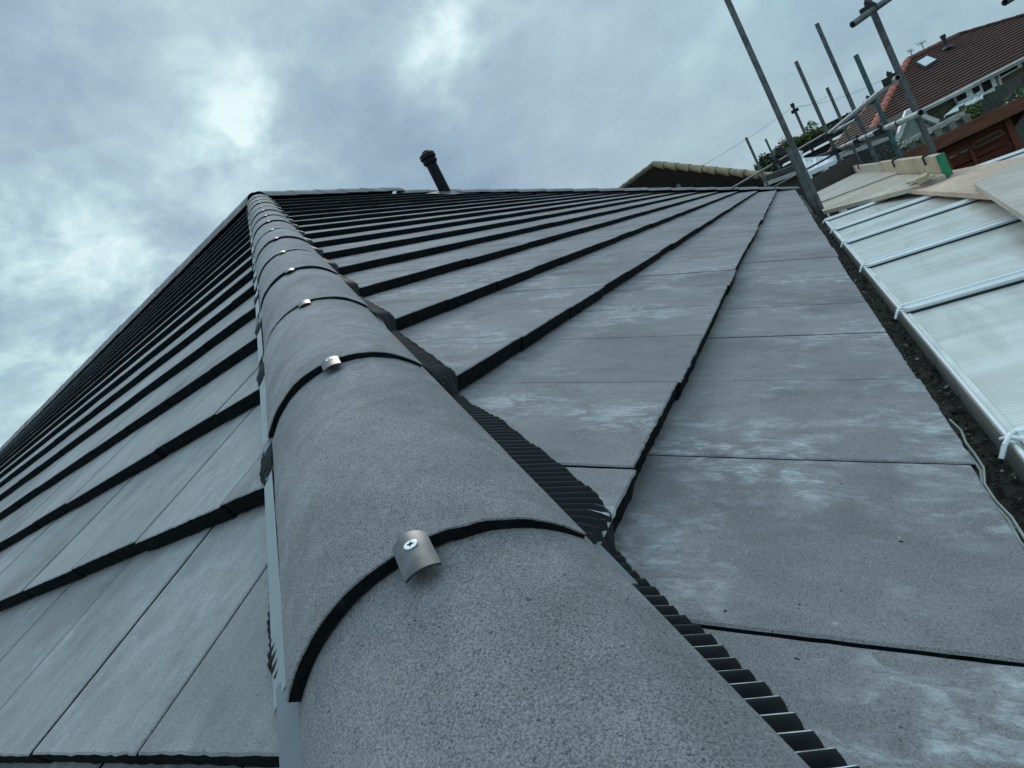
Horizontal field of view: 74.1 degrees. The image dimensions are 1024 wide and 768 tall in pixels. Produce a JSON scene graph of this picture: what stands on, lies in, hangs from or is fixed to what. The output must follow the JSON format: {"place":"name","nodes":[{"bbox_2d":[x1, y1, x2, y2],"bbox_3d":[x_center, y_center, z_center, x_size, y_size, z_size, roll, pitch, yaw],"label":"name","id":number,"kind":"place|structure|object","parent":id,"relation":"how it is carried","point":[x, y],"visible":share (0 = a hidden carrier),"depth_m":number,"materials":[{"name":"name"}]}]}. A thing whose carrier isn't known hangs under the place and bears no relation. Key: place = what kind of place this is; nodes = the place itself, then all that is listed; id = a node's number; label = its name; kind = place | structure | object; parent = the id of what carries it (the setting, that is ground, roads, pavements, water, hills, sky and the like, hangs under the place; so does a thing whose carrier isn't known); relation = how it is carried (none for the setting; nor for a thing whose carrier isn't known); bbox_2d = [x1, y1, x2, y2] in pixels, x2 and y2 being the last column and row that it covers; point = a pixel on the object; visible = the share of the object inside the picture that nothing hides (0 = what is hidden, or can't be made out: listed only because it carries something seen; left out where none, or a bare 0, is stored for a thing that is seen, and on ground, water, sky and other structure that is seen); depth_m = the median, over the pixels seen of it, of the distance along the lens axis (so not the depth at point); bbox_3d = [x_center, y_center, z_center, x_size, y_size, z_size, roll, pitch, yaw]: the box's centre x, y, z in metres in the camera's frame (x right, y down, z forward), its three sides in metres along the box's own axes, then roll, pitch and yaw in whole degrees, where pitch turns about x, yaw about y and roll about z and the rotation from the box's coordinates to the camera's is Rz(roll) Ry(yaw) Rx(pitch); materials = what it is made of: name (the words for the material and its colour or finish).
{"place":"outdoors","nodes":[
{"label":"outdoors","id":0,"kind":"place"},
{"bbox_2d":[0,0,1023,447],"label":"sky","id":1,"kind":"structure","parent":0,"point":[130,130],"materials":[{"name":"grey"}]},
{"bbox_2d":[897,111,972,158],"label":"garden wall","id":2,"kind":"structure","parent":0,"point":[949,124],"depth_m":13.07,"materials":[{"name":"concrete"}]},
{"bbox_2d":[890,96,1023,169],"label":"garden shed","id":3,"kind":"structure","parent":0,"point":[985,137],"depth_m":8.67,"materials":[{"name":"wood"}]},
{"bbox_2d":[946,143,978,169],"bbox_3d":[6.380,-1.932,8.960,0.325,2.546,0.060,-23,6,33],"label":"door","id":4,"kind":"structure","parent":3,"relation":"in","point":[969,146],"depth_m":8.80,"materials":[{"name":"brown wood"}]},
{"bbox_2d":[971,129,1003,149],"bbox_3d":[6.064,-3.118,8.646,0.345,0.105,0.035,-23,6,33],"label":"window","id":5,"kind":"structure","parent":3,"relation":"in","point":[976,144],"depth_m":8.64,"materials":[{"name":"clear glass"}]},
{"bbox_2d":[1003,115,1023,147],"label":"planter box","id":6,"kind":"object","parent":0,"point":[1019,127],"visible":0.06,"depth_m":10.62,"materials":[{"name":"wood"}]},
{"label":"ground","id":7,"kind":"structure","parent":0,"visible":0},
{"bbox_2d":[0,150,1023,767],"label":"bungalow","id":8,"kind":"object","parent":7,"relation":"on","point":[442,476],"visible":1,"depth_m":0.80,"materials":[{"name":"grey tile"}]},
{"bbox_2d":[810,212,1023,542],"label":"gutter debris","id":9,"kind":"object","parent":8,"relation":"on","point":[1004,483],"visible":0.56,"depth_m":1.28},
{"bbox_2d":[948,419,1023,546],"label":"cable","id":10,"kind":"object","parent":9,"relation":"on","point":[1007,515],"visible":0.66,"depth_m":0.82,"materials":[{"name":"grey plastic"}]},
{"bbox_2d":[618,161,785,187],"bbox_3d":[4.777,-4.491,26.196,3.476,5.318,19.923,-28,5,-9],"label":"bungalow","id":11,"kind":"object","parent":7,"relation":"on","point":[658,174],"visible":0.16,"depth_m":18.84,"materials":[{"name":"brown tile"}]},
{"bbox_2d":[753,152,782,171],"bbox_3d":[15.832,-11.410,40.156,1.627,5.014,1.612,-24,6,26],"label":"distant tree","id":12,"kind":"object","parent":7,"relation":"on","point":[765,161],"visible":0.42,"depth_m":39.62,"materials":[{"name":"green plant"}]},
{"bbox_2d":[790,103,813,151],"bbox_3d":[16.299,-12.037,36.292,0.391,6.426,0.389,-24,6,26],"label":"telegraph pole","id":13,"kind":"object","parent":7,"relation":"on","point":[794,110],"visible":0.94,"depth_m":36.02,"materials":[{"name":"brown wood"}]},
{"bbox_2d":[772,107,864,173],"bbox_3d":[14.455,-9.603,32.341,8.736,4.508,7.435,-24,6,26],"label":"bungalow","id":14,"kind":"object","parent":7,"relation":"on","point":[777,152],"visible":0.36,"depth_m":29.68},
{"bbox_2d":[771,120,831,158],"bbox_3d":[12.935,-11.063,30.394,3.062,1.043,0.950,-27,5,2],"label":"ivy","id":15,"kind":"object","parent":14,"relation":"on","point":[808,136],"visible":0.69,"depth_m":30.23,"materials":[{"name":"green plant"}]},
{"bbox_2d":[799,150,846,220],"bbox_3d":[6.777,-3.222,13.590,0.700,3.613,2.960,-24,6,30],"label":"conservatory","id":16,"kind":"object","parent":7,"relation":"on","point":[823,166],"visible":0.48,"depth_m":12.98,"materials":[{"name":"white plastic"}]},
{"bbox_2d":[809,158,846,220],"bbox_3d":[6.502,-2.697,12.792,1.203,3.078,0.135,-30,6,-28],"label":"window frame","id":17,"kind":"structure","parent":16,"relation":"in","point":[826,167],"depth_m":12.61,"materials":[{"name":"white plastic"}]},
{"bbox_2d":[761,133,894,216],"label":"garage","id":18,"kind":"structure","parent":7,"relation":"on","point":[794,181],"depth_m":16.15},
{"bbox_2d":[837,137,894,206],"bbox_3d":[7.054,-3.631,12.872,1.197,1.853,0.040,-27,5,0],"label":"close board fence","id":19,"kind":"object","parent":7,"relation":"on","point":[863,154],"visible":0.08,"depth_m":12.78,"materials":[{"name":"wood"}]},
{"bbox_2d":[724,0,1013,226],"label":"scaffold","id":20,"kind":"object","parent":7,"relation":"on","point":[932,161],"visible":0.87,"depth_m":6.35,"materials":[{"name":"grey metal"}]},
{"bbox_2d":[817,172,900,202],"bbox_3d":[3.789,-2.230,7.639,0.680,0.030,4.000,-24,6,26],"label":"plywood sheet","id":21,"kind":"object","parent":20,"relation":"on","point":[853,182],"visible":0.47,"depth_m":7.25,"materials":[{"name":"beige wood"}]},
{"bbox_2d":[862,134,921,162],"bbox_3d":[6.941,-2.744,11.593,1.073,2.988,1.036,-29,6,-21],"label":"bare shrub","id":22,"kind":"object","parent":7,"relation":"on","point":[892,149],"visible":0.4,"depth_m":11.45,"materials":[{"name":"brown plant"}]},
{"bbox_2d":[860,108,939,145],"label":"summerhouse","id":23,"kind":"structure","parent":7,"relation":"on","point":[908,130],"depth_m":15.29,"materials":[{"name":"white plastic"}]},
{"bbox_2d":[822,148,1023,481],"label":"conservatory","id":24,"kind":"object","parent":7,"relation":"on","point":[944,275],"visible":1,"depth_m":1.86,"materials":[{"name":"white plastic"}]},
{"bbox_2d":[908,156,1023,199],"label":"plywood sheet","id":25,"kind":"object","parent":24,"relation":"on","point":[959,182],"visible":0.44,"depth_m":3.77,"materials":[{"name":"beige wood"}]},
{"bbox_2d":[822,174,946,213],"bbox_3d":[2.979,-1.603,5.750,0.651,0.030,3.243,-24,6,26],"label":"plywood sheet","id":26,"kind":"object","parent":25,"relation":"on","point":[894,186],"visible":0.65,"depth_m":5.29,"materials":[{"name":"beige wood"}]},
{"bbox_2d":[905,172,934,184],"bbox_3d":[2.615,-1.315,4.348,0.113,0.040,0.412,-24,6,26],"label":"timber offcut","id":27,"kind":"object","parent":26,"relation":"on","point":[922,178],"visible":1,"depth_m":4.21,"materials":[{"name":"beige wood"}]},
{"bbox_2d":[973,160,1023,221],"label":"plywood sheet","id":28,"kind":"object","parent":25,"relation":"on","point":[1004,188],"visible":1,"depth_m":2.65,"materials":[{"name":"beige wood"}]},
{"bbox_2d":[827,13,1023,153],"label":"bungalow","id":29,"kind":"object","parent":7,"relation":"on","point":[944,76],"visible":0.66,"depth_m":23.45,"materials":[{"name":"red tile"}]},
{"bbox_2d":[916,56,936,68],"bbox_3d":[15.096,-11.715,24.693,0.549,0.462,0.994,-25,6,17],"label":"roof window","id":30,"kind":"structure","parent":29,"relation":"in","point":[927,61],"depth_m":24.57,"materials":[{"name":"white glass"}]},
{"bbox_2d":[953,77,996,104],"bbox_3d":[15.336,-9.641,22.425,1.479,0.492,0.120,-27,5,0],"label":"window","id":31,"kind":"structure","parent":29,"relation":"in","point":[987,86],"depth_m":22.37,"materials":[{"name":"white plastic"}]},
{"bbox_2d":[1000,63,1021,77],"bbox_3d":[16.439,-10.351,22.412,0.858,0.193,0.120,-27,5,0],"label":"window","id":32,"kind":"structure","parent":29,"relation":"in","point":[1018,66],"depth_m":22.36,"materials":[{"name":"white plastic"}]},
{"bbox_2d":[930,110,959,126],"bbox_3d":[11.059,-5.277,16.625,0.956,2.886,0.100,-27,5,0],"label":"fence","id":33,"kind":"object","parent":7,"relation":"on","point":[945,118],"visible":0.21,"depth_m":16.50,"materials":[{"name":"grey wood"}]},
{"bbox_2d":[944,92,983,117],"bbox_3d":[15.132,-7.836,21.688,2.883,2.749,0.901,-31,7,-39],"label":"greenhouse","id":34,"kind":"object","parent":7,"relation":"on","point":[974,99],"visible":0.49,"depth_m":21.68,"materials":[{"name":"glass"}]},
{"bbox_2d":[952,102,984,119],"bbox_3d":[11.194,-5.260,16.002,0.719,2.793,0.993,-24,6,26],"label":"climbing shrub","id":35,"kind":"object","parent":7,"relation":"on","point":[975,110],"visible":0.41,"depth_m":15.64,"materials":[{"name":"green plant"}]},
{"bbox_2d":[958,91,1001,115],"bbox_3d":[11.919,-5.683,16.576,0.957,2.838,0.100,-27,5,0],"label":"fence","id":36,"kind":"object","parent":7,"relation":"on","point":[990,102],"visible":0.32,"depth_m":16.46,"materials":[{"name":"grey wood"}]},
{"bbox_2d":[994,73,1023,105],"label":"slatted fence","id":37,"kind":"object","parent":7,"relation":"on","point":[1001,94],"visible":0.42,"depth_m":15.49,"materials":[{"name":"grey wood"}]},
{"bbox_2d":[1003,88,1023,103],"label":"flowering bush","id":38,"kind":"object","parent":7,"relation":"on","point":[1015,95],"visible":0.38,"depth_m":11.16,"materials":[{"name":"green plant"}]}
]}

